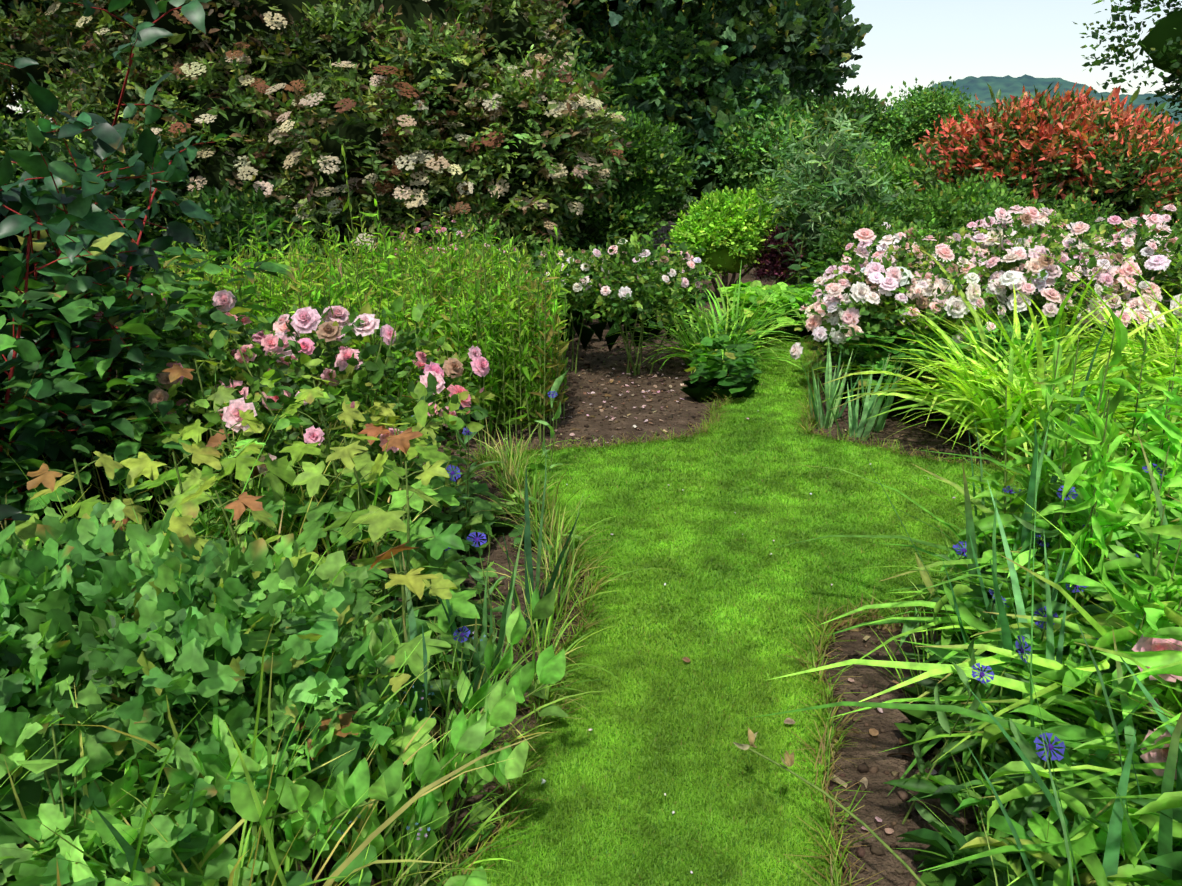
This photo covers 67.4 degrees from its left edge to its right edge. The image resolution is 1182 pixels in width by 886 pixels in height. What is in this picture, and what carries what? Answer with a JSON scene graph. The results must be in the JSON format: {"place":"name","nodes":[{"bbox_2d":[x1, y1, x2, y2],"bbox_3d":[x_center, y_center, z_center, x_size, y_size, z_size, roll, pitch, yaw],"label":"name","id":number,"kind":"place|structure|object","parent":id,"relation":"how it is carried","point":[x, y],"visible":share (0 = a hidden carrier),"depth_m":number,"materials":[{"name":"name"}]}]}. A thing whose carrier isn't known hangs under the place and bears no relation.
{"place":"outdoors","nodes":[
{"label":"outdoors","id":0,"kind":"place"},
{"bbox_2d":[18,193,1137,885],"bbox_3d":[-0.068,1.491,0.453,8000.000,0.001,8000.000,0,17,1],"label":"ground","id":1,"kind":"structure","parent":0,"point":[882,801],"depth_m":3.27,"materials":[{"name":"soil"}]},
{"bbox_2d":[0,0,88,133],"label":"tree","id":2,"kind":"object","parent":1,"relation":"on","point":[5,5],"visible":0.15,"depth_m":12.69,"materials":[{"name":"green plant"}]},
{"bbox_2d":[43,33,113,117],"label":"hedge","id":3,"kind":"object","parent":1,"relation":"on","point":[71,65],"depth_m":12.41,"materials":[{"name":"green plant"}]},
{"bbox_2d":[0,0,229,550],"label":"dogwood shrub","id":4,"kind":"object","parent":1,"relation":"on","point":[94,248],"visible":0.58,"depth_m":3.13,"materials":[{"name":"green plant"}]},
{"bbox_2d":[0,100,318,304],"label":"dark shrub","id":5,"kind":"object","parent":1,"relation":"on","point":[239,205],"visible":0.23,"depth_m":8.22,"materials":[{"name":"green plant"}]},
{"bbox_2d":[0,247,322,549],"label":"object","id":6,"kind":"object","parent":1,"relation":"on","point":[75,309],"visible":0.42,"depth_m":3.15,"materials":[{"name":"green plant"}]},
{"bbox_2d":[42,265,328,473],"bbox_3d":[-1.830,-0.206,3.827,1.411,1.227,1.344,-11,20,-31],"label":"rose","id":7,"kind":"object","parent":1,"relation":"on","point":[268,343],"visible":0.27,"depth_m":3.63,"materials":[{"name":"green plant"}]},
{"bbox_2d":[0,499,410,885],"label":"ivy","id":8,"kind":"object","parent":1,"relation":"on","point":[227,609],"visible":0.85,"depth_m":1.80,"materials":[{"name":"green plant"}]},
{"bbox_2d":[7,358,479,860],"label":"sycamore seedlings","id":9,"kind":"object","parent":1,"relation":"on","point":[358,471],"visible":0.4,"depth_m":2.64,"materials":[{"name":"green plant"}]},
{"bbox_2d":[0,328,548,885],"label":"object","id":10,"kind":"object","parent":1,"relation":"on","point":[266,834],"visible":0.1,"depth_m":1.77,"materials":[{"name":"green plant"}]},
{"bbox_2d":[0,430,568,885],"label":"leafy plant","id":11,"kind":"object","parent":1,"relation":"on","point":[30,824],"visible":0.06,"depth_m":2.14,"materials":[{"name":"green plant"}]},
{"bbox_2d":[0,462,579,874],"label":"iris leaves","id":12,"kind":"object","parent":1,"relation":"on","point":[130,851],"visible":0.29,"depth_m":2.54,"materials":[{"name":"green plant"}]},
{"bbox_2d":[0,402,581,885],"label":"leafy plant","id":13,"kind":"object","parent":1,"relation":"on","point":[478,504],"visible":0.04,"depth_m":2.91,"materials":[{"name":"green plant"}]},
{"bbox_2d":[0,0,632,265],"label":"elder shrub","id":14,"kind":"object","parent":1,"relation":"on","point":[409,104],"visible":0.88,"depth_m":8.78,"materials":[{"name":"green plant"}]},
{"bbox_2d":[144,296,494,545],"bbox_3d":[-1.089,-0.075,3.696,1.359,1.052,1.393,0,17,1],"label":"rose","id":15,"kind":"object","parent":1,"relation":"on","point":[348,367],"visible":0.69,"depth_m":3.50,"materials":[{"name":"green plant"}]},
{"bbox_2d":[81,576,565,885],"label":"leafy plant","id":16,"kind":"object","parent":1,"relation":"on","point":[473,733],"visible":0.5,"depth_m":1.88,"materials":[{"name":"green plant"}]},
{"bbox_2d":[337,259,341,305],"bbox_3d":[-1.577,-0.623,5.691,0.038,1.100,0.028,-7,19,-20],"label":"garden stake","id":17,"kind":"object","parent":1,"relation":"on","point":[340,269],"visible":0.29,"depth_m":5.54,"materials":[{"name":"brown wood"}]},
{"bbox_2d":[145,144,571,449],"bbox_3d":[-1.628,-1.173,6.185,3.036,1.657,3.214,0,17,1],"label":"phlox clump","id":18,"kind":"object","parent":1,"relation":"on","point":[500,319],"visible":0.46,"depth_m":5.36,"materials":[{"name":"green plant"}]},
{"bbox_2d":[52,236,714,351],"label":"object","id":19,"kind":"object","parent":1,"relation":"on","point":[587,333],"visible":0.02,"depth_m":8.21,"materials":[{"name":"green plant"}]},
{"bbox_2d":[333,631,485,885],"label":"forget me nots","id":20,"kind":"object","parent":1,"relation":"on","point":[426,835],"visible":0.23,"depth_m":1.86,"materials":[{"name":"green plant"}]},
{"bbox_2d":[220,500,670,885],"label":"edge grass","id":21,"kind":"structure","parent":1,"relation":"on","point":[557,607],"depth_m":2.49,"materials":[{"name":"green plant"}]},
{"bbox_2d":[395,194,522,273],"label":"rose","id":22,"kind":"object","parent":1,"relation":"on","point":[460,223],"visible":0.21,"depth_m":8.41,"materials":[{"name":"green plant"}]},
{"bbox_2d":[395,367,569,712],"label":"cornflowers","id":23,"kind":"object","parent":1,"relation":"on","point":[464,499],"visible":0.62,"depth_m":3.29,"materials":[{"name":"green plant"}]},
{"bbox_2d":[440,410,619,587],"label":"grass","id":24,"kind":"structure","parent":1,"relation":"on","point":[502,456],"depth_m":4.05,"materials":[{"name":"green plant"}]},
{"bbox_2d":[509,236,625,373],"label":"rose bush","id":25,"kind":"object","parent":1,"relation":"on","point":[572,270],"visible":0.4,"depth_m":6.63,"materials":[{"name":"green plant"}]},
{"bbox_2d":[452,0,709,254],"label":"elder tree","id":26,"kind":"object","parent":1,"relation":"on","point":[587,9],"visible":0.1,"depth_m":13.23,"materials":[{"name":"green plant"}]},
{"bbox_2d":[480,100,707,259],"bbox_3d":[-0.379,-3.394,12.104,3.831,2.375,3.034,0,17,1],"label":"dark shrub","id":27,"kind":"object","parent":1,"relation":"on","point":[644,196],"visible":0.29,"depth_m":11.42,"materials":[{"name":"green plant"}]},
{"bbox_2d":[293,352,981,833],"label":"pebbles","id":28,"kind":"object","parent":1,"relation":"on","point":[787,720],"visible":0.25,"depth_m":3.72,"materials":[{"name":"stone"}]},
{"bbox_2d":[561,231,717,375],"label":"rose bush","id":29,"kind":"object","parent":1,"relation":"on","point":[643,289],"visible":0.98,"depth_m":6.47,"materials":[{"name":"green plant"}]},
{"bbox_2d":[475,0,872,248],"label":"sycamore tree","id":30,"kind":"object","parent":1,"relation":"on","point":[748,46],"visible":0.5,"depth_m":13.95,"materials":[{"name":"green plant"}]},
{"bbox_2d":[601,260,818,375],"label":"ornamental grass","id":31,"kind":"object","parent":1,"relation":"on","point":[687,348],"depth_m":7.04,"materials":[{"name":"green plant"}]},
{"bbox_2d":[680,311,762,402],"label":"leafy plant","id":32,"kind":"object","parent":1,"relation":"on","point":[740,380],"visible":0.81,"depth_m":6.10,"materials":[{"name":"green plant"}]},
{"bbox_2d":[664,186,789,296],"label":"shrub","id":33,"kind":"object","parent":1,"relation":"on","point":[725,230],"visible":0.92,"depth_m":10.03,"materials":[{"name":"green plant"}]},
{"bbox_2d":[717,280,821,343],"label":"shrub","id":34,"kind":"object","parent":1,"relation":"on","point":[756,292],"depth_m":8.05,"materials":[{"name":"green plant"}]},
{"bbox_2d":[752,224,808,283],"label":"dark-leaved shrub","id":35,"kind":"object","parent":1,"relation":"on","point":[773,259],"visible":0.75,"depth_m":9.96,"materials":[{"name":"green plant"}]},
{"bbox_2d":[695,82,897,225],"bbox_3d":[3.556,-4.495,14.620,3.275,2.984,3.373,8,19,24],"label":"shrub","id":36,"kind":"object","parent":1,"relation":"on","point":[762,138],"visible":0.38,"depth_m":13.90,"materials":[{"name":"green plant"}]},
{"bbox_2d":[733,728,925,885],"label":"stem","id":37,"kind":"object","parent":1,"relation":"on","point":[789,761],"visible":1,"depth_m":2.05,"materials":[{"name":"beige plant"}]},
{"bbox_2d":[744,104,922,287],"bbox_3d":[2.507,-2.480,9.825,2.197,2.398,2.062,10,20,30],"label":"buddleia shrub","id":38,"kind":"object","parent":1,"relation":"on","point":[834,177],"visible":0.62,"depth_m":9.54,"materials":[{"name":"green plant"}]},
{"bbox_2d":[751,140,943,229],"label":"green shrub","id":39,"kind":"object","parent":1,"relation":"on","point":[896,170],"visible":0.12,"depth_m":11.34,"materials":[{"name":"green plant"}]},
{"bbox_2d":[798,336,906,440],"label":"iris leaves","id":40,"kind":"object","parent":1,"relation":"on","point":[870,408],"visible":0.88,"depth_m":5.36,"materials":[{"name":"green plant"}]},
{"bbox_2d":[790,228,987,383],"bbox_3d":[1.986,-0.843,5.959,1.256,1.165,1.222,0,17,1],"label":"rose","id":41,"kind":"object","parent":1,"relation":"on","point":[828,305],"visible":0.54,"depth_m":5.68,"materials":[{"name":"pink plant"}]},
{"bbox_2d":[813,214,990,286],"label":"rose","id":42,"kind":"object","parent":1,"relation":"on","point":[914,232],"visible":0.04,"depth_m":6.89,"materials":[{"name":"pink plant"}]},
{"bbox_2d":[812,230,1017,359],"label":"rose","id":43,"kind":"object","parent":1,"relation":"on","point":[859,289],"visible":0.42,"depth_m":5.87,"materials":[{"name":"pink plant"}]},
{"bbox_2d":[866,76,986,165],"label":"shrub","id":44,"kind":"object","parent":1,"relation":"on","point":[913,120],"visible":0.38,"depth_m":13.61,"materials":[{"name":"green plant"}]},
{"bbox_2d":[810,309,1095,424],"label":"ornamental grass","id":45,"kind":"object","parent":1,"relation":"on","point":[885,351],"depth_m":5.62,"materials":[{"name":"green plant"}]},
{"bbox_2d":[803,171,1122,273],"bbox_3d":[3.762,-2.062,9.343,3.034,1.452,2.188,0,17,1],"label":"shrub green behind roses","id":46,"kind":"object","parent":1,"relation":"on","point":[956,208],"visible":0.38,"depth_m":8.99,"materials":[{"name":"green plant"}]},
{"bbox_2d":[745,409,1181,885],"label":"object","id":47,"kind":"object","parent":1,"relation":"on","point":[1041,663],"visible":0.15,"depth_m":2.10,"materials":[{"name":"green plant"}]},
{"bbox_2d":[788,251,1181,352],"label":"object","id":48,"kind":"object","parent":1,"relation":"on","point":[797,267],"visible":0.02,"depth_m":8.40,"materials":[{"name":"green plant"}]},
{"bbox_2d":[795,229,1181,478],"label":"daylily","id":49,"kind":"object","parent":1,"relation":"on","point":[985,396],"visible":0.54,"depth_m":4.99,"materials":[{"name":"green plant"}]},
{"bbox_2d":[841,296,1181,885],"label":"iris leaves","id":50,"kind":"object","parent":1,"relation":"on","point":[1112,851],"visible":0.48,"depth_m":2.01,"materials":[{"name":"green plant"}]},
{"bbox_2d":[853,529,1169,885],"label":"border grass","id":51,"kind":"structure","parent":1,"relation":"on","point":[976,754],"depth_m":2.17,"materials":[{"name":"green plant"}]},
{"bbox_2d":[897,205,1145,344],"bbox_3d":[2.997,-1.062,6.434,1.686,1.300,1.682,0,17,1],"label":"rose","id":52,"kind":"object","parent":1,"relation":"on","point":[1043,272],"visible":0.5,"depth_m":5.92,"materials":[{"name":"pink plant"}]},
{"bbox_2d":[889,463,1164,861],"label":"cornflowers","id":53,"kind":"object","parent":1,"relation":"on","point":[1031,754],"visible":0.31,"depth_m":2.16,"materials":[{"name":"green plant"}]},
{"bbox_2d":[947,203,1109,316],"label":"rose","id":54,"kind":"object","parent":1,"relation":"on","point":[1007,221],"visible":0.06,"depth_m":7.18,"materials":[{"name":"pink plant"}]},
{"bbox_2d":[884,468,1181,885],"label":"leafy plant","id":55,"kind":"object","parent":1,"relation":"on","point":[944,787],"visible":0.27,"depth_m":2.01,"materials":[{"name":"green plant"}]},
{"bbox_2d":[903,81,1181,249],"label":"photinia shrub","id":56,"kind":"object","parent":1,"relation":"on","point":[1045,150],"visible":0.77,"depth_m":9.88,"materials":[{"name":"red plant"}]},
{"bbox_2d":[914,429,1181,885],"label":"leafy plant","id":57,"kind":"object","parent":1,"relation":"on","point":[1082,846],"visible":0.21,"depth_m":1.88,"materials":[{"name":"green plant"}]},
{"bbox_2d":[956,310,1181,762],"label":"tall perennial","id":58,"kind":"object","parent":1,"relation":"on","point":[1095,484],"visible":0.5,"depth_m":2.41,"materials":[{"name":"green plant"}]},
{"bbox_2d":[1027,204,1181,344],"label":"rose","id":59,"kind":"object","parent":1,"relation":"on","point":[1156,263],"visible":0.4,"depth_m":6.24,"materials":[{"name":"pink plant"}]},
{"bbox_2d":[1072,0,1181,120],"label":"tree","id":60,"kind":"object","parent":1,"relation":"on","point":[1160,44],"visible":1,"depth_m":16.03,"materials":[{"name":"green plant"}]},
{"bbox_2d":[1107,197,1181,306],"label":"rose","id":61,"kind":"object","parent":1,"relation":"on","point":[1165,218],"depth_m":7.78,"materials":[{"name":"pink plant"}]},
{"bbox_2d":[1118,236,1181,312],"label":"rose","id":62,"kind":"object","parent":1,"relation":"on","point":[1171,266],"visible":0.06,"depth_m":6.69,"materials":[{"name":"pink plant"}]},
{"bbox_2d":[1132,634,1181,791],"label":"rose","id":63,"kind":"object","parent":1,"relation":"on","point":[1143,644],"visible":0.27,"depth_m":1.76,"materials":[{"name":"pink plant"}]},
{"bbox_2d":[1164,214,1181,226],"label":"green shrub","id":64,"kind":"object","parent":1,"relation":"on","point":[1171,223],"depth_m":10.56,"materials":[{"name":"green plant"}]},
{"bbox_2d":[6,0,1181,121],"label":"sky","id":65,"kind":"structure","parent":0,"point":[926,41],"materials":[{"name":"white"}]},
{"bbox_2d":[420,334,1164,885],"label":"lawn","id":66,"kind":"structure","parent":0,"point":[768,448],"depth_m":2.97,"materials":[{"name":"green plant"}]},
{"bbox_2d":[542,374,955,873],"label":"fallen petals","id":67,"kind":"object","parent":66,"relation":"on","point":[544,781],"visible":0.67,"depth_m":2.45,"materials":[{"name":"petal"},{"name":"leaf"}]},
{"bbox_2d":[891,74,1181,134],"bbox_3d":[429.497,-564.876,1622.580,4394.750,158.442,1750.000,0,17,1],"label":"distant hill","id":68,"kind":"structure","parent":0,"point":[1008,85],"depth_m":1265.29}
]}

